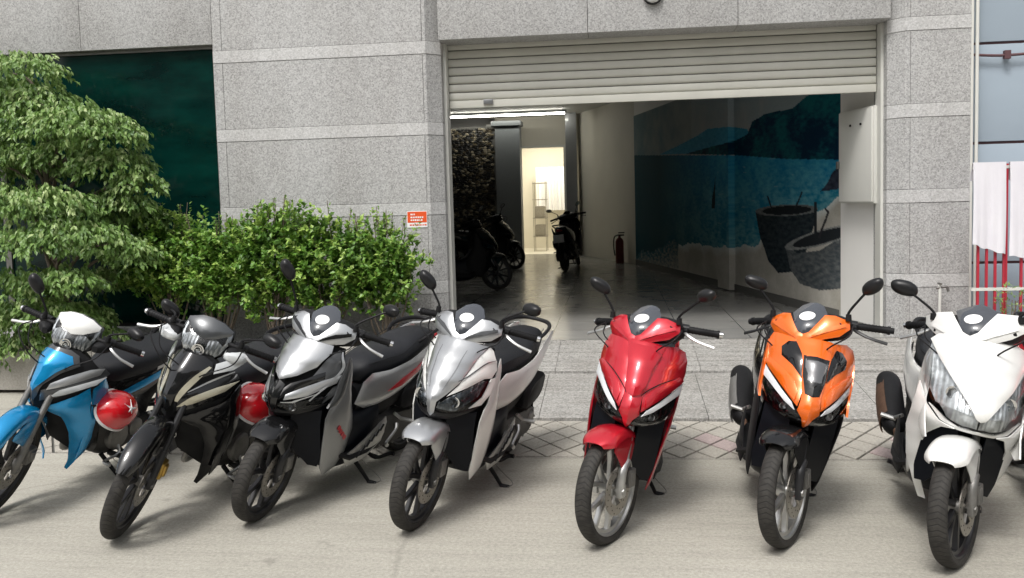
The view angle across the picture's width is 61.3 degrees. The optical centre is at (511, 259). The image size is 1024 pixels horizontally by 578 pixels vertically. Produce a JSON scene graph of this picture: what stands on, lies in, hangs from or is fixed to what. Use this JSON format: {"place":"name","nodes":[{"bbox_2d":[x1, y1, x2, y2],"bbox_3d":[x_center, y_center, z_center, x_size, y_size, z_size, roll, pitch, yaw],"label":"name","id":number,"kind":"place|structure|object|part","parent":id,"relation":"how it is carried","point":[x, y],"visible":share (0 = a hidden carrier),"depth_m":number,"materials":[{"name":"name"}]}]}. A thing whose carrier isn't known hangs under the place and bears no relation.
{"place":"outdoors","nodes":[
{"label":"outdoors","id":0,"kind":"place"},
{"bbox_2d":[0,337,872,416],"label":"ground","id":1,"kind":"structure","parent":0,"point":[9,399],"depth_m":7.38,"materials":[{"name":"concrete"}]},
{"bbox_2d":[0,339,370,389],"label":"planter","id":2,"kind":"object","parent":1,"relation":"on","point":[16,378],"visible":0.02,"depth_m":7.60,"materials":[{"name":"concrete"}]},
{"bbox_2d":[0,50,172,371],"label":"tree","id":3,"kind":"object","parent":2,"relation":"in","point":[70,130],"visible":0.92,"depth_m":7.45,"materials":[{"name":"green plant"}]},
{"bbox_2d":[110,202,218,322],"bbox_3d":[-3.125,0.144,7.863,1.128,1.337,0.756,-1,4,7],"label":"shrub","id":4,"kind":"object","parent":2,"relation":"on","point":[151,282],"visible":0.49,"depth_m":7.78,"materials":[{"name":"green plant"}]},
{"bbox_2d":[158,205,256,329],"bbox_3d":[-2.657,0.157,7.732,1.016,1.300,0.741,-1,4,7],"label":"shrub","id":5,"kind":"object","parent":2,"relation":"on","point":[200,282],"visible":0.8,"depth_m":7.59,"materials":[{"name":"green plant"}]},
{"bbox_2d":[208,195,332,334],"bbox_3d":[-2.140,0.117,7.623,1.139,1.370,0.761,-1,4,7],"label":"shrub","id":6,"kind":"object","parent":2,"relation":"on","point":[265,232],"visible":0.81,"depth_m":7.49,"materials":[{"name":"green plant"}]},
{"bbox_2d":[266,201,386,345],"bbox_3d":[-1.649,0.135,7.612,1.200,1.307,0.748,-1,4,7],"label":"shrub","id":7,"kind":"object","parent":2,"relation":"on","point":[333,273],"visible":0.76,"depth_m":7.45,"materials":[{"name":"green plant"}]},
{"bbox_2d":[334,206,434,335],"bbox_3d":[-1.134,0.151,7.585,0.939,1.257,0.745,-1,4,7],"label":"shrub","id":8,"kind":"object","parent":2,"relation":"on","point":[395,261],"visible":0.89,"depth_m":7.48,"materials":[{"name":"green plant"}]},
{"bbox_2d":[0,0,971,341],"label":"building","id":9,"kind":"structure","parent":1,"relation":"on","point":[696,140],"depth_m":8.05,"materials":[{"name":"grey stone"}]},
{"bbox_2d":[0,46,225,327],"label":"window","id":10,"kind":"structure","parent":9,"relation":"in","point":[169,92],"depth_m":8.27,"materials":[{"name":"green glass"}]},
{"bbox_2d":[407,211,427,227],"bbox_3d":[-0.872,-0.371,7.944,0.190,0.150,0.007,-1,4,7],"label":"notice","id":11,"kind":"object","parent":9,"relation":"attached to","point":[413,218],"visible":0.97,"depth_m":7.94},
{"bbox_2d":[450,110,565,117],"bbox_3d":[-0.152,-3.091,18.388,2.616,0.078,0.080,-1,4,7],"label":"strip lamp","id":12,"kind":"object","parent":9,"relation":"attached to","point":[507,114],"visible":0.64,"depth_m":18.34,"materials":[{"name":"paint"}]},
{"bbox_2d":[644,0,660,4],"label":"wall lamp","id":13,"kind":"object","parent":9,"relation":"attached to","point":[652,1],"visible":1,"depth_m":7.53,"materials":[{"name":"black plastic"}]},
{"bbox_2d":[836,105,876,202],"bbox_3d":[3.228,-0.963,8.041,0.135,0.874,0.614,-2,4,-7],"label":"electric cabinet","id":14,"kind":"object","parent":9,"relation":"attached to","point":[856,165],"visible":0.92,"depth_m":7.97,"materials":[{"name":"white metal"}]},
{"bbox_3d":[3.195,-0.961,8.037,0.019,0.844,0.591,-2,4,-7],"label":"door","id":15,"kind":"part","parent":14,"relation":"part of","materials":[{"name":"white metal"}]},
{"bbox_2d":[968,0,973,306],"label":"drain pipe","id":16,"kind":"object","parent":9,"relation":"attached to","point":[971,154],"visible":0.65,"depth_m":7.35,"materials":[{"name":"white metal"}]},
{"bbox_2d":[973,0,979,305],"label":"drain pipe","id":17,"kind":"object","parent":9,"relation":"attached to","point":[976,113],"visible":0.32,"depth_m":7.32,"materials":[{"name":"white metal"}]},
{"bbox_2d":[974,50,1023,58],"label":"conduit","id":18,"kind":"object","parent":9,"relation":"attached to","point":[1007,54],"visible":1,"depth_m":7.30,"materials":[{"name":"grey metal"}]},
{"bbox_2d":[476,338,916,422],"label":"ramp","id":19,"kind":"structure","parent":1,"relation":"on","point":[568,368],"depth_m":6.85,"materials":[{"name":"stone"}]},
{"bbox_2d":[936,282,949,311],"bbox_3d":[3.668,0.522,7.360,0.113,0.654,0.060,-1,4,7],"label":"standpipe","id":20,"kind":"object","parent":19,"relation":"on","point":[939,287],"visible":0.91,"depth_m":7.34,"materials":[{"name":"white metal"}]},
{"bbox_2d":[2,421,893,460],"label":"pavement","id":21,"kind":"structure","parent":0,"point":[855,441],"depth_m":5.46,"materials":[{"name":"tile"}]},
{"bbox_2d":[0,453,1023,577],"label":"road","id":22,"kind":"structure","parent":0,"point":[863,519],"depth_m":4.10,"materials":[{"name":"concrete"}]},
{"bbox_2d":[0,273,186,507],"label":"motorbike","id":23,"kind":"object","parent":22,"relation":"on","point":[70,379],"visible":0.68,"depth_m":4.63,"materials":[{"name":"plastic"}]},
{"bbox_2d":[93,389,137,431],"bbox_3d":[-2.211,0.838,4.829,0.222,0.238,0.272,-3,4,-24],"label":"helmet","id":24,"kind":"object","parent":23,"relation":"hanging from","point":[115,410],"visible":1,"depth_m":4.73,"materials":[{"name":"red plastic"}]},
{"bbox_2d":[99,299,298,539],"bbox_3d":[-1.557,0.765,4.716,0.731,1.065,1.857,16,8,14],"label":"motorbike","id":25,"kind":"object","parent":22,"relation":"on","point":[209,369],"visible":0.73,"depth_m":4.31,"materials":[{"name":"plastic"}]},
{"bbox_2d":[239,382,268,424],"bbox_3d":[-1.369,0.767,4.620,0.221,0.231,0.272,-3,4,-14],"label":"helmet","id":26,"kind":"object","parent":25,"relation":"hanging from","point":[254,409],"visible":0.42,"depth_m":4.51,"materials":[{"name":"red plastic"}]},
{"bbox_2d":[231,259,442,521],"bbox_3d":[-0.864,0.631,4.829,0.727,1.271,1.834,14,10,23],"label":"scooter","id":27,"kind":"object","parent":22,"relation":"on","point":[329,403],"visible":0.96,"depth_m":4.39,"materials":[{"name":"plastic"}]},
{"bbox_2d":[389,270,553,530],"bbox_3d":[-0.148,0.659,4.707,0.698,1.184,1.837,13,8,18],"label":"scooter","id":28,"kind":"object","parent":22,"relation":"on","point":[473,409],"visible":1,"depth_m":4.22,"materials":[{"name":"metal"}]},
{"bbox_2d":[575,276,723,544],"bbox_3d":[0.669,0.634,4.516,0.674,1.222,1.820,14,7,12],"label":"scooter","id":29,"kind":"object","parent":22,"relation":"on","point":[642,365],"visible":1,"depth_m":3.95,"materials":[{"name":"plastic"}]},
{"bbox_2d":[728,275,894,548],"bbox_3d":[1.476,0.631,4.439,0.675,1.179,1.802,-1,4,8],"label":"scooter","id":30,"kind":"object","parent":22,"relation":"on","point":[787,416],"visible":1,"depth_m":3.90,"materials":[{"name":"plastic"}]},
{"bbox_2d":[876,279,1023,568],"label":"scooter","id":31,"kind":"object","parent":22,"relation":"on","point":[954,426],"visible":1,"depth_m":3.64,"materials":[{"name":"plastic"}]},
{"bbox_2d":[1011,311,1023,464],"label":"scooter","id":32,"kind":"object","parent":22,"relation":"on","point":[1021,346],"visible":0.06,"depth_m":4.53,"materials":[{"name":"black plastic"}]},
{"bbox_2d":[456,254,892,339],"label":"garage floor","id":33,"kind":"structure","parent":0,"point":[571,302],"depth_m":10.98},
{"bbox_2d":[454,205,511,289],"bbox_3d":[-0.887,-0.133,12.237,1.831,1.212,0.752,-3,-2,-17],"label":"scooter","id":34,"kind":"object","parent":33,"relation":"on","point":[479,258],"visible":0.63,"depth_m":12.20,"materials":[{"name":"black plastic"}]},
{"bbox_2d":[454,203,524,269],"bbox_3d":[-0.627,-0.382,15.694,1.831,1.212,0.752,-3,-2,-21],"label":"scooter","id":35,"kind":"object","parent":33,"relation":"on","point":[501,232],"visible":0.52,"depth_m":15.68,"materials":[{"name":"black plastic"}]},
{"bbox_2d":[486,124,564,254],"bbox_3d":[0.886,-1.733,21.348,2.590,3.050,2.850,-1,4,7],"label":"lit back room","id":36,"kind":"object","parent":33,"relation":"on","point":[533,159],"visible":0.08,"depth_m":22.40,"materials":[{"name":"beige paint"}]},
{"bbox_2d":[532,182,547,250],"bbox_3d":[0.699,-1.064,21.242,0.340,1.700,0.440,-1,4,7],"label":"storage rack","id":37,"kind":"object","parent":36,"relation":"on","point":[541,230],"visible":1,"depth_m":21.08,"materials":[{"name":"wood"}]},
{"bbox_2d":[536,166,564,209],"bbox_3d":[1.156,-1.807,21.941,1.090,1.100,0.137,-1,4,7],"label":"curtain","id":38,"kind":"object","parent":36,"relation":"hanging from","point":[553,177],"visible":0.55,"depth_m":21.96,"materials":[{"name":"white fabric"}]},
{"bbox_2d":[546,201,585,270],"bbox_3d":[0.986,-0.438,15.867,0.752,1.212,1.831,-7,3,14],"label":"scooter","id":39,"kind":"object","parent":33,"relation":"on","point":[567,239],"visible":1,"depth_m":15.44,"materials":[{"name":"plastic"}]},
{"bbox_2d":[613,232,624,262],"bbox_3d":[2.078,-0.229,16.756,0.183,0.600,0.159,-5,5,-39],"label":"fire extinguisher","id":40,"kind":"object","parent":33,"relation":"on","point":[619,247],"visible":1,"depth_m":16.71,"materials":[{"name":"red paint"}]},
{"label":"raised floor","id":41,"kind":"structure","parent":0,"visible":0},
{"bbox_2d":[970,163,1023,314],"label":"gate","id":42,"kind":"structure","parent":41,"relation":"on","point":[985,289],"depth_m":6.96,"materials":[{"name":"red metal"}]},
{"bbox_2d":[969,162,1005,253],"bbox_3d":[3.820,-0.410,6.935,0.257,0.738,0.092,-1,4,7],"label":"towel","id":43,"kind":"object","parent":42,"relation":"hanging from","point":[988,179],"visible":1,"depth_m":6.90,"materials":[{"name":"white fabric"}]},
{"bbox_2d":[1009,161,1023,257],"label":"towel","id":44,"kind":"object","parent":42,"relation":"hanging from","point":[1016,179],"visible":0.99,"depth_m":6.88,"materials":[{"name":"white fabric"}]},
{"bbox_2d":[971,0,1023,316],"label":"neighbour house","id":45,"kind":"structure","parent":41,"relation":"on","point":[1001,106],"depth_m":7.39,"materials":[{"name":"blue paint"}]},
{"bbox_2d":[993,281,1023,314],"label":"potted plant","id":46,"kind":"object","parent":41,"relation":"on","point":[1011,305],"visible":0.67,"depth_m":6.85,"materials":[{"name":"green plant"}]}
]}

